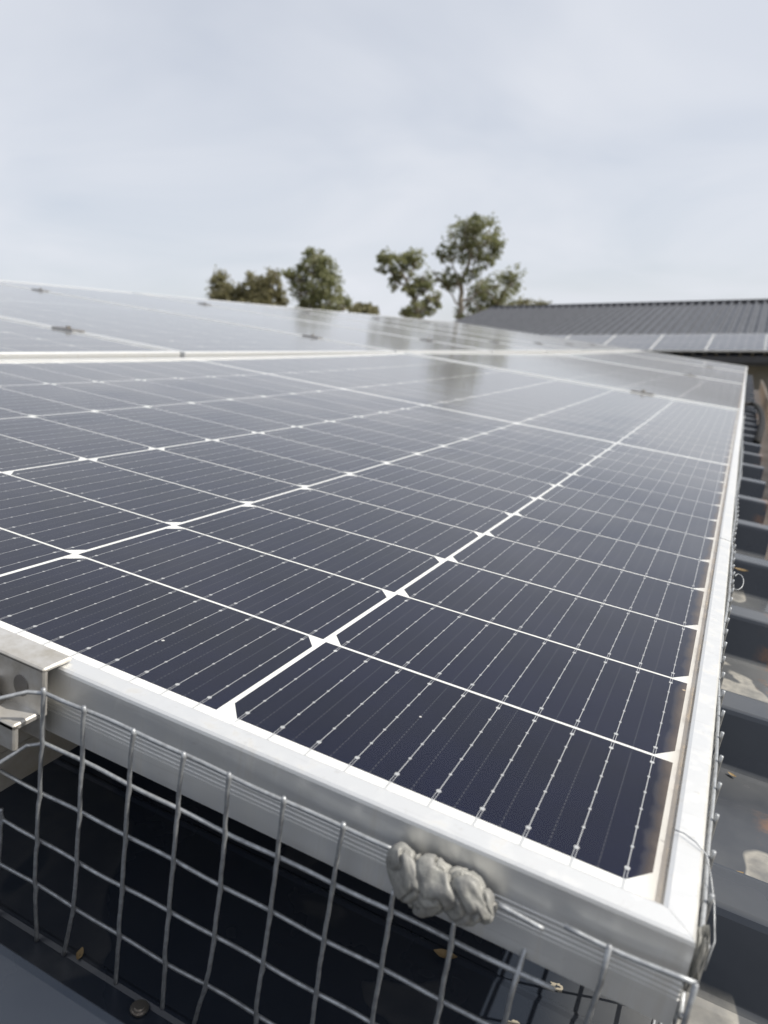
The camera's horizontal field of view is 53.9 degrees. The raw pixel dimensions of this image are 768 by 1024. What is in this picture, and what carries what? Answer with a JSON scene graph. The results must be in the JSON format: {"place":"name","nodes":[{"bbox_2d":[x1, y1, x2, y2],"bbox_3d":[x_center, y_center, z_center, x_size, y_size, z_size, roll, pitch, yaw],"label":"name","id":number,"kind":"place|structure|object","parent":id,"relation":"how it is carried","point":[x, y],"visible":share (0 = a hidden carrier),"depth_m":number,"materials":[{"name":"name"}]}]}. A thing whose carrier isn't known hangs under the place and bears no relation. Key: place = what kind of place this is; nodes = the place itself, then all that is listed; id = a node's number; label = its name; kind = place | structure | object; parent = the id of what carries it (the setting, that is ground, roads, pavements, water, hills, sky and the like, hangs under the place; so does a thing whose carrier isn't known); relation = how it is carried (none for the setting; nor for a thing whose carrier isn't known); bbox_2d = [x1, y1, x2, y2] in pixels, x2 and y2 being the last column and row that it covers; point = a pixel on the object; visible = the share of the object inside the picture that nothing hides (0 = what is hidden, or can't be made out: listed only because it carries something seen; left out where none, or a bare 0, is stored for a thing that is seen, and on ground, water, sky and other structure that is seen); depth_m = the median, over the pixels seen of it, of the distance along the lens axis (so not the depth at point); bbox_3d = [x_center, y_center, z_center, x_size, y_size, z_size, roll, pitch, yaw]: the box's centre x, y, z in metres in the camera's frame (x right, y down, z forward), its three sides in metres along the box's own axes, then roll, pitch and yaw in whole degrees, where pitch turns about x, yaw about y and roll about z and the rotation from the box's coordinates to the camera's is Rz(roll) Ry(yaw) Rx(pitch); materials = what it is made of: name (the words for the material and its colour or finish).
{"place":"outdoors","nodes":[
{"label":"outdoors","id":0,"kind":"place"},
{"bbox_2d":[0,0,767,321],"label":"sky","id":1,"kind":"structure","parent":0,"point":[618,149],"materials":[{"name":"white"}]},
{"bbox_2d":[453,299,767,392],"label":"building","id":2,"kind":"structure","parent":0,"point":[743,316],"depth_m":22.25,"materials":[{"name":"grey metal"}]},
{"bbox_2d":[544,335,569,338],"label":"solar panel","id":3,"kind":"object","parent":2,"relation":"on","point":[562,336],"visible":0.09,"depth_m":19.74,"materials":[{"name":"grey glass"}]},
{"bbox_2d":[566,335,614,343],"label":"solar panel","id":4,"kind":"object","parent":2,"relation":"on","point":[600,339],"visible":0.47,"depth_m":19.02,"materials":[{"name":"grey glass"}]},
{"bbox_2d":[604,334,662,351],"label":"solar panel","id":5,"kind":"object","parent":2,"relation":"on","point":[647,343],"visible":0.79,"depth_m":18.10,"materials":[{"name":"grey glass"}]},
{"bbox_2d":[650,334,713,351],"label":"solar panel","id":6,"kind":"object","parent":2,"relation":"on","point":[682,342],"visible":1,"depth_m":17.35,"materials":[{"name":"grey glass"}]},
{"bbox_2d":[705,334,766,351],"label":"solar panel","id":7,"kind":"object","parent":2,"relation":"on","point":[737,343],"visible":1,"depth_m":16.82,"materials":[{"name":"grey glass"}]},
{"bbox_2d":[765,335,767,351],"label":"solar panel","id":8,"kind":"object","parent":2,"relation":"on","point":[766,348],"visible":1,"depth_m":16.20,"materials":[{"name":"grey glass"}]},
{"label":"ground","id":9,"kind":"structure","parent":0,"visible":0},
{"bbox_2d":[205,265,250,302],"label":"tree","id":10,"kind":"object","parent":9,"relation":"on","point":[223,290],"visible":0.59,"depth_m":50.30,"materials":[{"name":"green plant"}]},
{"bbox_2d":[236,266,289,306],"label":"tree","id":11,"kind":"object","parent":9,"relation":"on","point":[260,291],"visible":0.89,"depth_m":50.01,"materials":[{"name":"green plant"}]},
{"bbox_2d":[278,246,352,311],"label":"tree","id":12,"kind":"object","parent":9,"relation":"on","point":[328,277],"visible":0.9,"depth_m":47.40,"materials":[{"name":"green plant"}]},
{"bbox_2d":[343,301,379,314],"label":"bush","id":13,"kind":"object","parent":9,"relation":"on","point":[362,308],"visible":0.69,"depth_m":45.90,"materials":[{"name":"green plant"}]},
{"bbox_2d":[0,375,767,1023],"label":"building","id":14,"kind":"structure","parent":9,"relation":"on","point":[42,981],"depth_m":0.38,"materials":[{"name":"paint"}]},
{"bbox_2d":[0,729,78,791],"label":"mounting rail","id":15,"kind":"object","parent":14,"relation":"on","point":[22,764],"depth_m":0.36,"materials":[{"name":"metal"}]},
{"bbox_2d":[0,627,71,750],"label":"end clamp","id":16,"kind":"object","parent":15,"relation":"attached to","point":[27,664],"visible":0.98,"depth_m":0.34,"materials":[{"name":"metal"}]},
{"bbox_2d":[631,390,654,394],"bbox_3d":[0.818,-0.368,2.396,0.070,0.039,0.038,15,17,22],"label":"clamp","id":17,"kind":"object","parent":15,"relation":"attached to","point":[642,391],"visible":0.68,"depth_m":2.38,"materials":[{"name":"metal"}]},
{"bbox_2d":[76,947,83,959],"bbox_3d":[-0.140,0.204,0.348,0.003,0.001,0.007,5,15,-4],"label":"dry leaf","id":18,"kind":"object","parent":14,"relation":"on","point":[80,952],"visible":1,"depth_m":0.35,"materials":[{"name":"brown plant"}]},
{"bbox_2d":[434,949,456,958],"bbox_3d":[0.030,0.220,0.375,0.012,0.002,0.006,11,16,10],"label":"dry leaf","id":19,"kind":"object","parent":14,"relation":"on","point":[442,953],"visible":0.79,"depth_m":0.38,"materials":[{"name":"brown plant"}]},
{"bbox_2d":[744,401,764,444],"bbox_3d":[1.397,-0.375,2.971,0.176,0.059,1.370,15,17,22],"label":"cable conduit","id":20,"kind":"object","parent":14,"relation":"on","point":[760,428],"visible":0.76,"depth_m":2.67,"materials":[{"name":"grey plastic"}]},
{"bbox_3d":[0.758,-1.048,4.955,0.074,0.053,9.400,15,17,22],"label":"mounting rail","id":21,"kind":"object","parent":14,"relation":"attached to","visible":0},
{"bbox_2d":[51,326,84,332],"bbox_3d":[-0.760,-0.428,1.819,0.070,0.039,0.038,15,17,22],"label":"clamp","id":22,"kind":"object","parent":21,"relation":"attached to","point":[68,328],"visible":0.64,"depth_m":1.81,"materials":[{"name":"metal"}]},
{"bbox_2d":[0,317,179,358],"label":"solar panel","id":23,"kind":"object","parent":21,"relation":"on","point":[22,340],"visible":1,"depth_m":1.57,"materials":[{"name":"grey glass"}]},
{"bbox_2d":[0,284,394,357],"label":"solar panel","id":24,"kind":"object","parent":21,"relation":"on","point":[185,336],"visible":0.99,"depth_m":2.33,"materials":[{"name":"grey glass"}]},
{"bbox_2d":[0,280,491,352],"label":"solar panel","id":25,"kind":"object","parent":21,"relation":"on","point":[395,343],"visible":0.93,"depth_m":3.52,"materials":[{"name":"grey glass"}]},
{"bbox_2d":[303,334,322,338],"bbox_3d":[-0.269,-0.647,2.836,0.070,0.039,0.038,15,17,22],"label":"clamp","id":26,"kind":"object","parent":21,"relation":"attached to","point":[311,335],"visible":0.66,"depth_m":2.82,"materials":[{"name":"metal"}]},
{"bbox_2d":[138,293,546,352],"bbox_3d":[-0.254,-1.158,4.672,2.305,0.035,1.134,15,17,22],"label":"solar panel","id":27,"kind":"object","parent":21,"relation":"on","point":[494,347],"visible":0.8,"depth_m":4.58,"materials":[{"name":"grey glass"}]},
{"bbox_2d":[249,303,582,353],"bbox_3d":[0.237,-1.377,5.689,2.305,0.035,1.134,15,17,22],"label":"solar panel","id":28,"kind":"object","parent":21,"relation":"on","point":[550,349],"visible":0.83,"depth_m":5.62,"materials":[{"name":"grey glass"}]},
{"bbox_2d":[325,310,607,352],"bbox_3d":[0.728,-1.596,6.705,2.305,0.037,1.134,15,17,22],"label":"solar panel","id":29,"kind":"object","parent":21,"relation":"on","point":[587,349],"visible":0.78,"depth_m":6.67,"materials":[{"name":"grey glass"}]},
{"bbox_2d":[381,315,625,351],"bbox_3d":[1.220,-1.815,7.722,2.305,0.035,1.134,15,17,22],"label":"solar panel","id":30,"kind":"object","parent":21,"relation":"on","point":[609,349],"visible":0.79,"depth_m":7.72,"materials":[{"name":"grey glass"}]},
{"bbox_2d":[424,319,639,350],"bbox_3d":[1.711,-2.033,8.738,2.305,0.036,1.134,15,17,22],"label":"solar panel","id":31,"kind":"object","parent":21,"relation":"on","point":[603,345],"visible":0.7,"depth_m":8.75,"materials":[{"name":"grey glass"}]},
{"bbox_2d":[374,246,442,318],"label":"tree","id":32,"kind":"object","parent":9,"relation":"on","point":[407,259],"visible":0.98,"depth_m":49.73,"materials":[{"name":"green plant"}]},
{"bbox_2d":[432,212,526,319],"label":"tree","id":33,"kind":"object","parent":9,"relation":"on","point":[467,237],"visible":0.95,"depth_m":52.19,"materials":[{"name":"green plant"}]},
{"bbox_2d":[504,298,551,305],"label":"tree","id":34,"kind":"object","parent":9,"relation":"on","point":[524,302],"visible":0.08,"depth_m":58.85,"materials":[{"name":"green plant"}]},
{"bbox_3d":[1.298,-0.906,4.724,0.074,0.053,9.400,15,17,22],"label":"mounting rail","id":35,"kind":"object","parent":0,"visible":0},
{"bbox_2d":[0,352,743,1023],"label":"solar panel","id":36,"kind":"object","parent":35,"relation":"on","point":[462,614],"visible":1,"depth_m":0.47,"materials":[{"name":"black glass"}]},
{"bbox_2d":[0,687,555,1023],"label":"wire mesh","id":37,"kind":"object","parent":36,"relation":"hanging from","point":[517,972],"visible":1,"depth_m":0.31,"materials":[{"name":"silver metal"}]},
{"bbox_2d":[386,841,496,926],"bbox_3d":[0.019,0.131,0.264,0.042,0.024,0.017,18,18,21],"label":"sealant lump","id":38,"kind":"object","parent":37,"relation":"attached to","point":[427,885],"visible":1,"depth_m":0.26,"materials":[{"name":"grey plastic"}]},
{"bbox_2d":[563,923,698,1023],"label":"wire mesh","id":39,"kind":"object","parent":36,"relation":"attached to","point":[609,948],"visible":1,"depth_m":0.24,"materials":[{"name":"silver metal"}]},
{"bbox_2d":[675,829,715,970],"bbox_3d":[0.113,0.136,0.268,0.010,0.026,0.040,1,12,4],"label":"tie wire","id":40,"kind":"object","parent":36,"relation":"attached to","point":[712,892],"visible":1,"depth_m":0.27,"materials":[{"name":"silver metal"}]},
{"bbox_2d":[683,924,709,992],"bbox_3d":[0.101,0.146,0.246,0.006,0.025,0.020,15,17,22],"label":"sealant lump","id":41,"kind":"object","parent":36,"relation":"attached to","point":[700,952],"visible":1,"depth_m":0.24,"materials":[{"name":"grey plastic"}]},
{"bbox_2d":[651,415,744,1023],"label":"wire mesh","id":42,"kind":"object","parent":36,"relation":"attached to","point":[714,791],"visible":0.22,"depth_m":0.36,"materials":[{"name":"silver metal"}]},
{"bbox_2d":[405,352,744,410],"bbox_3d":[1.072,-0.638,3.531,1.134,0.037,2.305,15,17,22],"label":"solar panel","id":43,"kind":"object","parent":35,"relation":"on","point":[721,393],"visible":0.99,"depth_m":3.11,"materials":[{"name":"grey glass"}]},
{"bbox_2d":[554,352,746,383],"bbox_3d":[2.064,-1.074,5.588,1.134,0.037,2.305,15,17,22],"label":"solar panel","id":44,"kind":"object","parent":35,"relation":"on","point":[679,368],"visible":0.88,"depth_m":5.34,"materials":[{"name":"grey glass"}]},
{"bbox_2d":[615,351,746,372],"bbox_3d":[3.058,-1.520,7.642,1.134,0.037,2.305,15,17,22],"label":"solar panel","id":45,"kind":"object","parent":35,"relation":"on","point":[713,364],"visible":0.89,"depth_m":7.49,"materials":[{"name":"grey glass"}]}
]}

